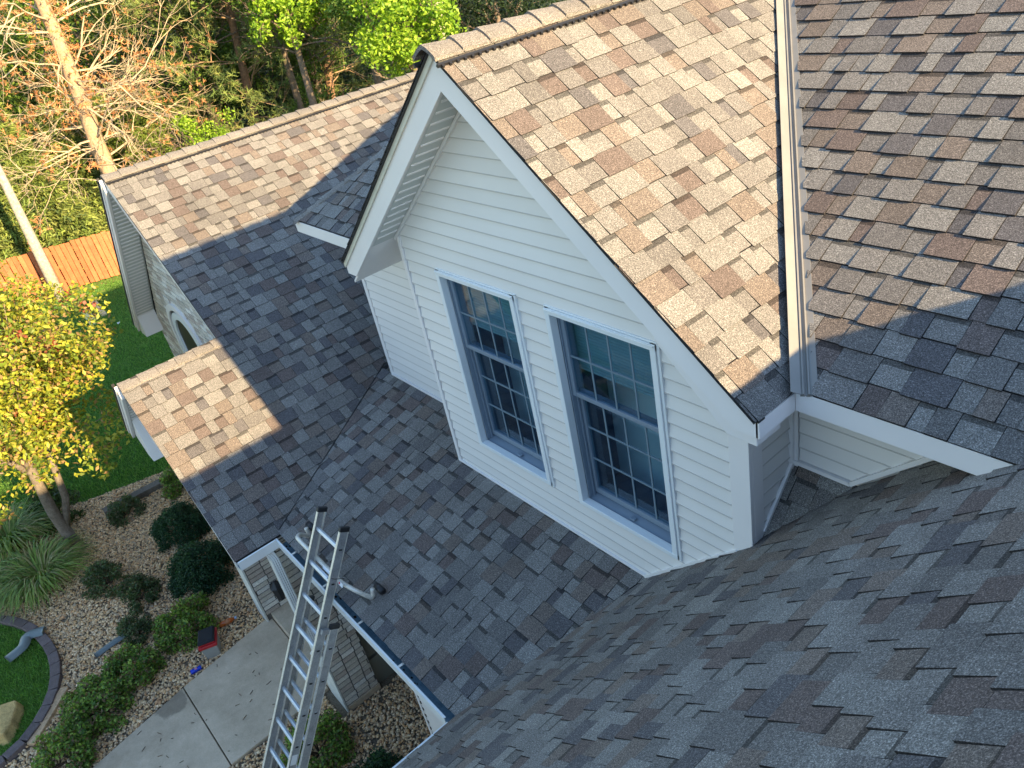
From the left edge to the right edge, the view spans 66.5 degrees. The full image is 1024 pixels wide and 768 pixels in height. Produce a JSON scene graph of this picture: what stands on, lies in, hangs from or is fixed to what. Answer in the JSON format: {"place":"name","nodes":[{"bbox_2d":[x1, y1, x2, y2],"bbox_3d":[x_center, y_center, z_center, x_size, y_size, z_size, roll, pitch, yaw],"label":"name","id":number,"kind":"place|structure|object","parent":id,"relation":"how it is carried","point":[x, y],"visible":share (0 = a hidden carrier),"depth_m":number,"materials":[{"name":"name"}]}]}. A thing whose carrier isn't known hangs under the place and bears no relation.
{"place":"outdoors","nodes":[
{"label":"outdoors","id":0,"kind":"place"},
{"bbox_2d":[0,623,49,759],"bbox_3d":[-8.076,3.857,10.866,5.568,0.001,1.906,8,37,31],"label":"lawn","id":1,"kind":"structure","parent":0,"point":[23,692],"depth_m":10.26,"materials":[{"name":"plant"}]},
{"bbox_2d":[0,700,24,745],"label":"boulder","id":2,"kind":"object","parent":1,"relation":"on","point":[11,713],"visible":1,"depth_m":9.53,"materials":[{"name":"stone"}]},
{"bbox_2d":[0,615,62,767],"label":"lawn edging","id":3,"kind":"object","parent":1,"relation":"on","point":[47,644],"visible":0.94,"depth_m":10.00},
{"bbox_2d":[4,626,45,661],"bbox_3d":[-6.680,3.527,10.708,0.278,0.050,0.598,7,36,30],"label":"drain pipe","id":4,"kind":"object","parent":3,"relation":"on","point":[23,645],"visible":1,"depth_m":10.67,"materials":[{"name":"white plastic"}]},
{"bbox_2d":[0,275,173,512],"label":"lawn","id":5,"kind":"structure","parent":0,"point":[120,452],"depth_m":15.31,"materials":[{"name":"plant"}]},
{"bbox_2d":[0,164,64,300],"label":"bare trunk tree","id":6,"kind":"object","parent":5,"relation":"on","point":[44,264],"visible":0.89,"depth_m":22.19,"materials":[{"name":"beige plant"}]},
{"bbox_2d":[0,231,119,300],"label":"cedar fence","id":7,"kind":"object","parent":5,"relation":"on","point":[73,262],"visible":0.16,"depth_m":23.53,"materials":[{"name":"orange wood"}]},
{"bbox_2d":[83,311,97,324],"bbox_3d":[-11.505,-1.799,21.298,0.200,0.120,1.080,-29,35,-26],"label":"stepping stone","id":8,"kind":"object","parent":5,"relation":"on","point":[86,314],"visible":0.35,"depth_m":21.22,"materials":[{"name":"grey stone"}]},
{"bbox_2d":[91,295,106,316],"bbox_3d":[-11.734,-2.212,22.105,0.150,0.070,2.040,-29,35,-26],"label":"board","id":9,"kind":"object","parent":5,"relation":"on","point":[104,313],"visible":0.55,"depth_m":21.61,"materials":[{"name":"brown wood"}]},
{"bbox_2d":[274,0,415,83],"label":"leafy tree","id":10,"kind":"object","parent":5,"relation":"on","point":[342,15],"visible":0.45,"depth_m":24.21,"materials":[{"name":"green plant"}]},
{"bbox_2d":[341,0,466,79],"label":"leafy tree","id":11,"kind":"object","parent":5,"relation":"on","point":[409,38],"visible":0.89,"depth_m":21.80,"materials":[{"name":"green plant"}]},
{"bbox_2d":[93,602,330,767],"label":"walkway","id":12,"kind":"structure","parent":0,"point":[215,701],"depth_m":9.15,"materials":[{"name":"concrete"}]},
{"bbox_2d":[96,652,293,767],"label":"twig litter","id":13,"kind":"object","parent":12,"relation":"on","point":[206,719],"visible":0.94,"depth_m":9.06,"materials":[{"name":"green plant"}]},
{"bbox_2d":[5,0,566,299],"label":"ground","id":14,"kind":"structure","parent":0,"point":[234,112],"depth_m":59.60,"materials":[{"name":"brown soil"}]},
{"bbox_2d":[0,222,34,306],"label":"spruce tree","id":15,"kind":"object","parent":14,"relation":"on","point":[3,239],"visible":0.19,"depth_m":23.75,"materials":[{"name":"green plant"}]},
{"bbox_2d":[0,102,86,207],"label":"spruce tree","id":16,"kind":"object","parent":14,"relation":"on","point":[3,111],"visible":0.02,"depth_m":25.70,"materials":[{"name":"green plant"}]},
{"bbox_2d":[0,186,88,290],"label":"spruce tree","id":17,"kind":"object","parent":14,"relation":"on","point":[5,208],"visible":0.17,"depth_m":23.76,"materials":[{"name":"green plant"}]},
{"bbox_2d":[10,42,79,138],"bbox_3d":[-16.038,-8.774,28.200,5.574,6.911,5.495,-31,36,-28],"label":"spruce tree","id":18,"kind":"object","parent":14,"relation":"on","point":[34,101],"visible":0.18,"depth_m":26.92,"materials":[{"name":"green plant"}]},
{"bbox_2d":[0,5,104,117],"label":"leafy tree","id":19,"kind":"object","parent":14,"relation":"on","point":[44,50],"visible":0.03,"depth_m":34.86,"materials":[{"name":"green plant"}]},
{"bbox_2d":[0,0,109,130],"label":"leafy tree","id":20,"kind":"object","parent":14,"relation":"on","point":[9,98],"visible":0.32,"depth_m":26.44,"materials":[{"name":"green plant"}]},
{"bbox_2d":[0,119,112,282],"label":"spruce tree","id":21,"kind":"object","parent":14,"relation":"on","point":[69,209],"visible":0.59,"depth_m":23.92,"materials":[{"name":"green plant"}]},
{"bbox_2d":[0,0,116,119],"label":"leafy tree","id":22,"kind":"object","parent":14,"relation":"on","point":[61,29],"visible":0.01,"depth_m":36.47,"materials":[{"name":"green plant"}]},
{"bbox_2d":[18,275,120,308],"bbox_3d":[-11.360,-3.517,24.162,14.500,0.001,0.450,-20,32,-12],"label":"mulch strip","id":23,"kind":"object","parent":14,"relation":"on","point":[85,287],"depth_m":23.83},
{"bbox_2d":[34,98,119,264],"bbox_3d":[-14.214,-6.731,25.852,4.651,5.440,4.492,-2,33,18],"label":"spruce tree","id":24,"kind":"object","parent":14,"relation":"on","point":[83,172],"visible":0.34,"depth_m":24.88,"materials":[{"name":"green plant"}]},
{"bbox_2d":[0,0,176,107],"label":"leafy tree","id":25,"kind":"object","parent":14,"relation":"on","point":[89,60],"visible":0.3,"depth_m":27.92,"materials":[{"name":"green plant"}]},
{"bbox_2d":[23,0,182,92],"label":"leafy tree","id":26,"kind":"object","parent":14,"relation":"on","point":[124,46],"visible":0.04,"depth_m":40.93,"materials":[{"name":"green plant"}]},
{"bbox_2d":[78,90,140,213],"bbox_3d":[-13.975,-7.816,27.659,4.840,5.103,4.977,-31,36,-28],"label":"spruce tree","id":27,"kind":"object","parent":14,"relation":"on","point":[93,98],"visible":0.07,"depth_m":26.71,"materials":[{"name":"green plant"}]},
{"bbox_2d":[0,0,227,250],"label":"dead pine tree","id":28,"kind":"object","parent":14,"relation":"on","point":[90,126],"visible":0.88,"depth_m":23.30,"materials":[{"name":"brown plant"}]},
{"bbox_2d":[73,82,183,168],"bbox_3d":[-13.128,-8.016,27.398,4.685,4.917,3.944,-31,36,-28],"label":"leafy tree","id":29,"kind":"object","parent":14,"relation":"on","point":[136,118],"visible":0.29,"depth_m":26.56,"materials":[{"name":"green plant"}]},
{"bbox_2d":[122,123,180,163],"bbox_3d":[-10.924,-6.506,25.271,2.400,3.740,1.975,-31,36,-28],"label":"bush","id":30,"kind":"object","parent":14,"relation":"on","point":[161,150],"visible":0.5,"depth_m":24.35,"materials":[{"name":"green plant"}]},
{"bbox_2d":[64,0,279,152],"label":"leafy tree","id":31,"kind":"object","parent":14,"relation":"on","point":[167,44],"visible":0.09,"depth_m":34.06,"materials":[{"name":"green plant"}]},
{"bbox_2d":[125,0,247,103],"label":"leafy tree","id":32,"kind":"object","parent":14,"relation":"on","point":[204,25],"visible":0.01,"depth_m":44.68,"materials":[{"name":"green plant"}]},
{"bbox_2d":[74,0,305,134],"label":"leafy tree","id":33,"kind":"object","parent":14,"relation":"on","point":[179,29],"visible":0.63,"depth_m":26.23,"materials":[{"name":"green plant"}]},
{"bbox_2d":[164,106,235,147],"bbox_3d":[-9.677,-7.074,25.662,2.355,3.821,2.629,-21,32,-14],"label":"bush","id":34,"kind":"object","parent":14,"relation":"on","point":[183,121],"visible":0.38,"depth_m":24.80,"materials":[{"name":"green plant"}]},
{"bbox_2d":[129,14,285,131],"bbox_3d":[-10.741,-10.632,29.460,5.976,6.284,4.930,-31,36,-28],"label":"leafy tree","id":35,"kind":"object","parent":14,"relation":"on","point":[227,47],"visible":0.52,"depth_m":28.03,"materials":[{"name":"green plant"}]},
{"bbox_2d":[126,0,302,142],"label":"pine tree","id":36,"kind":"object","parent":14,"relation":"on","point":[177,88],"visible":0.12,"depth_m":30.08,"materials":[{"name":"green plant"}]},
{"bbox_2d":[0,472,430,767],"bbox_3d":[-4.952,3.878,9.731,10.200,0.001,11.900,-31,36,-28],"label":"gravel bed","id":37,"kind":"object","parent":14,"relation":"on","point":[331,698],"visible":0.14,"depth_m":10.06,"materials":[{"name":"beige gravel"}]},
{"bbox_2d":[0,470,264,767],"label":"pebble bed","id":38,"kind":"object","parent":37,"relation":"on","point":[117,605],"visible":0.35,"depth_m":10.98,"materials":[{"name":"beige gravel"}]},
{"bbox_2d":[0,496,75,564],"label":"ornamental grass","id":39,"kind":"object","parent":38,"relation":"on","point":[14,534],"depth_m":12.63,"materials":[{"name":"green plant"}]},
{"bbox_2d":[27,687,69,745],"bbox_3d":[-5.689,4.077,9.610,0.110,0.060,0.780,-9,31,7],"label":"plank","id":40,"kind":"object","parent":38,"relation":"on","point":[46,722],"visible":0.84,"depth_m":9.57,"materials":[{"name":"brown wood"}]},
{"bbox_2d":[0,526,105,623],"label":"ornamental grass","id":41,"kind":"object","parent":38,"relation":"on","point":[54,562],"depth_m":11.68,"materials":[{"name":"green plant"}]},
{"bbox_2d":[25,483,86,536],"bbox_3d":[-7.817,2.014,13.213,0.946,0.683,1.151,-31,36,-28],"label":"shrub","id":42,"kind":"object","parent":38,"relation":"on","point":[55,495],"visible":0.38,"depth_m":13.05,"materials":[{"name":"green plant"}]},
{"bbox_2d":[0,260,131,553],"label":"crab apple tree","id":43,"kind":"object","parent":38,"relation":"on","point":[43,361],"visible":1,"depth_m":10.81,"materials":[{"name":"yellow plant"}]},
{"bbox_2d":[30,718,104,767],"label":"shrub","id":44,"kind":"object","parent":38,"relation":"on","point":[63,738],"visible":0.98,"depth_m":8.88,"materials":[{"name":"green plant"}]},
{"bbox_2d":[58,672,136,744],"bbox_3d":[-5.050,3.848,9.404,0.832,0.453,1.015,-31,36,-28],"label":"shrub","id":45,"kind":"object","parent":38,"relation":"on","point":[79,703],"visible":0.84,"depth_m":9.31,"materials":[{"name":"green plant"}]},
{"bbox_2d":[79,558,132,600],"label":"shrub","id":46,"kind":"object","parent":38,"relation":"on","point":[96,573],"visible":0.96,"depth_m":11.35,"materials":[{"name":"green plant"}]},
{"bbox_2d":[94,629,131,657],"bbox_3d":[-5.297,3.442,10.451,0.588,0.035,0.136,-31,36,-28],"label":"drain pipe","id":47,"kind":"object","parent":38,"relation":"on","point":[106,647],"visible":0.58,"depth_m":10.39,"materials":[{"name":"grey plastic"}]},
{"bbox_2d":[106,493,147,528],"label":"shrub","id":48,"kind":"object","parent":38,"relation":"on","point":[114,517],"visible":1,"depth_m":12.81,"materials":[{"name":"green plant"}]},
{"bbox_2d":[98,642,168,695],"bbox_3d":[-4.790,3.541,9.799,0.802,0.459,0.748,-31,36,-28],"label":"shrub","id":49,"kind":"object","parent":38,"relation":"on","point":[150,659],"visible":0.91,"depth_m":9.76,"materials":[{"name":"green plant"}]},
{"bbox_2d":[115,611,152,646],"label":"shrub","id":50,"kind":"object","parent":38,"relation":"on","point":[127,624],"visible":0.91,"depth_m":10.38,"materials":[{"name":"green plant"}]},
{"bbox_2d":[112,570,161,616],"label":"shrub","id":51,"kind":"object","parent":38,"relation":"on","point":[132,587],"visible":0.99,"depth_m":11.00,"materials":[{"name":"green plant"}]},
{"bbox_2d":[102,475,175,515],"bbox_3d":[-6.356,1.887,13.379,1.229,0.120,0.170,-31,35,-27],"label":"landscape timber","id":52,"kind":"object","parent":38,"relation":"on","point":[146,490],"visible":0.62,"depth_m":13.37,"materials":[{"name":"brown wood"}]},
{"bbox_2d":[159,466,183,499],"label":"shrub","id":53,"kind":"object","parent":38,"relation":"on","point":[172,491],"visible":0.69,"depth_m":13.11,"materials":[{"name":"green plant"}]},
{"bbox_2d":[149,500,210,553],"bbox_3d":[-5.202,2.144,12.111,0.901,0.574,1.026,-31,36,-28],"label":"evergreen shrub","id":54,"kind":"object","parent":38,"relation":"on","point":[181,513],"visible":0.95,"depth_m":11.96,"materials":[{"name":"green plant"}]},
{"bbox_2d":[151,590,219,655],"bbox_3d":[-4.358,3.080,10.289,0.875,0.566,0.928,-31,36,-28],"label":"shrub","id":55,"kind":"object","parent":38,"relation":"on","point":[177,621],"visible":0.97,"depth_m":10.19,"materials":[{"name":"green plant"}]},
{"bbox_2d":[190,665,202,674],"bbox_3d":[-3.946,3.571,9.769,0.136,0.066,0.066,-26,33,-21],"label":"can","id":56,"kind":"object","parent":38,"relation":"on","point":[195,670],"visible":1,"depth_m":9.74,"materials":[{"name":"metal"}]},
{"bbox_2d":[165,538,235,599],"bbox_3d":[-4.492,2.536,11.145,1.041,0.637,1.097,-31,36,-28],"label":"evergreen shrub","id":57,"kind":"object","parent":38,"relation":"on","point":[186,570],"visible":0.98,"depth_m":10.96,"materials":[{"name":"green plant"}]},
{"bbox_2d":[198,626,220,658],"bbox_3d":[-3.842,3.298,9.948,0.233,0.325,0.292,-19,31,-11],"label":"box","id":58,"kind":"object","parent":38,"relation":"on","point":[209,644],"visible":1,"depth_m":9.86,"materials":[{"name":"black plastic"}]},
{"bbox_2d":[219,616,236,627],"bbox_3d":[-3.767,3.147,10.367,0.235,0.075,0.075,-24,33,-19],"label":"bottle","id":59,"kind":"object","parent":38,"relation":"on","point":[225,622],"visible":1,"depth_m":10.34,"materials":[{"name":"orange plastic"}]},
{"bbox_2d":[231,674,429,767],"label":"pebble bed","id":60,"kind":"object","parent":37,"relation":"on","point":[402,721],"visible":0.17,"depth_m":8.61,"materials":[{"name":"beige gravel"}]},
{"bbox_2d":[278,708,356,767],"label":"shrub","id":61,"kind":"object","parent":60,"relation":"on","point":[335,751],"visible":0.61,"depth_m":8.29,"materials":[{"name":"green plant"}]},
{"bbox_2d":[353,746,402,767],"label":"shrub","id":62,"kind":"object","parent":60,"relation":"on","point":[380,759],"visible":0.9,"depth_m":8.00,"materials":[{"name":"green plant"}]},
{"bbox_2d":[112,0,358,142],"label":"pine tree","id":63,"kind":"object","parent":14,"relation":"on","point":[250,97],"visible":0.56,"depth_m":26.41,"materials":[{"name":"green plant"}]},
{"bbox_2d":[190,0,323,109],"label":"leafy tree","id":64,"kind":"object","parent":14,"relation":"on","point":[293,84],"visible":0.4,"depth_m":25.86,"materials":[{"name":"green plant"}]},
{"bbox_2d":[7,0,564,284],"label":"undergrowth","id":65,"kind":"object","parent":14,"relation":"on","point":[406,72],"depth_m":46.02,"materials":[{"name":"green plant"}]},
{"bbox_2d":[232,0,353,105],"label":"leafy tree","id":66,"kind":"object","parent":14,"relation":"on","point":[291,33],"visible":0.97,"depth_m":23.72,"materials":[{"name":"green plant"}]},
{"bbox_2d":[243,4,360,102],"bbox_3d":[-7.535,-11.557,29.542,4.082,6.545,4.711,-31,36,-28],"label":"leafy tree","id":67,"kind":"object","parent":14,"relation":"on","point":[312,70],"visible":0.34,"depth_m":28.81,"materials":[{"name":"green plant"}]},
{"bbox_2d":[206,5,398,127],"bbox_3d":[-9.387,-14.855,35.825,9.168,7.677,10.603,-2,32,17],"label":"leafy tree","id":68,"kind":"object","parent":14,"relation":"on","point":[344,77],"visible":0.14,"depth_m":35.11,"materials":[{"name":"green plant"}]},
{"bbox_2d":[213,0,396,109],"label":"pine tree","id":69,"kind":"object","parent":14,"relation":"on","point":[328,74],"visible":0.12,"depth_m":31.73,"materials":[{"name":"green plant"}]},
{"bbox_2d":[288,76,350,111],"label":"bush","id":70,"kind":"object","parent":14,"relation":"on","point":[321,96],"visible":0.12,"depth_m":27.31,"materials":[{"name":"green plant"}]},
{"bbox_2d":[401,0,519,41],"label":"leafy tree","id":71,"kind":"object","parent":14,"relation":"on","point":[466,18],"visible":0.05,"depth_m":32.40,"materials":[{"name":"green plant"}]},
{"bbox_2d":[434,0,556,40],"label":"leafy tree","id":72,"kind":"object","parent":14,"relation":"on","point":[471,9],"visible":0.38,"depth_m":26.60,"materials":[{"name":"green plant"}]},
{"bbox_2d":[96,0,1023,767],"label":"house","id":73,"kind":"structure","parent":14,"relation":"on","point":[614,382],"depth_m":4.43,"materials":[{"name":"grey"}]},
{"bbox_2d":[166,303,201,352],"bbox_3d":[-4.540,-0.404,11.252,0.055,1.655,1.410,-31,36,-28],"label":"window","id":74,"kind":"structure","parent":73,"relation":"in","point":[184,333],"depth_m":11.12,"materials":[{"name":"white plastic"}]},
{"bbox_2d":[262,506,385,767],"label":"extension ladder","id":75,"kind":"object","parent":73,"relation":"on","point":[292,668],"visible":1,"depth_m":6.62,"materials":[{"name":"metal"}]},
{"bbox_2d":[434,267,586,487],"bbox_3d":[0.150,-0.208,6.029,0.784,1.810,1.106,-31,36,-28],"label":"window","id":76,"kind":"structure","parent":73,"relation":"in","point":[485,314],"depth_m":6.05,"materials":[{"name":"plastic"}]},
{"bbox_2d":[543,304,682,561],"bbox_3d":[0.921,0.155,5.153,0.784,1.810,1.115,-31,36,-28],"label":"window","id":77,"kind":"structure","parent":73,"relation":"in","point":[594,352],"depth_m":5.12,"materials":[{"name":"plastic"}]}
]}

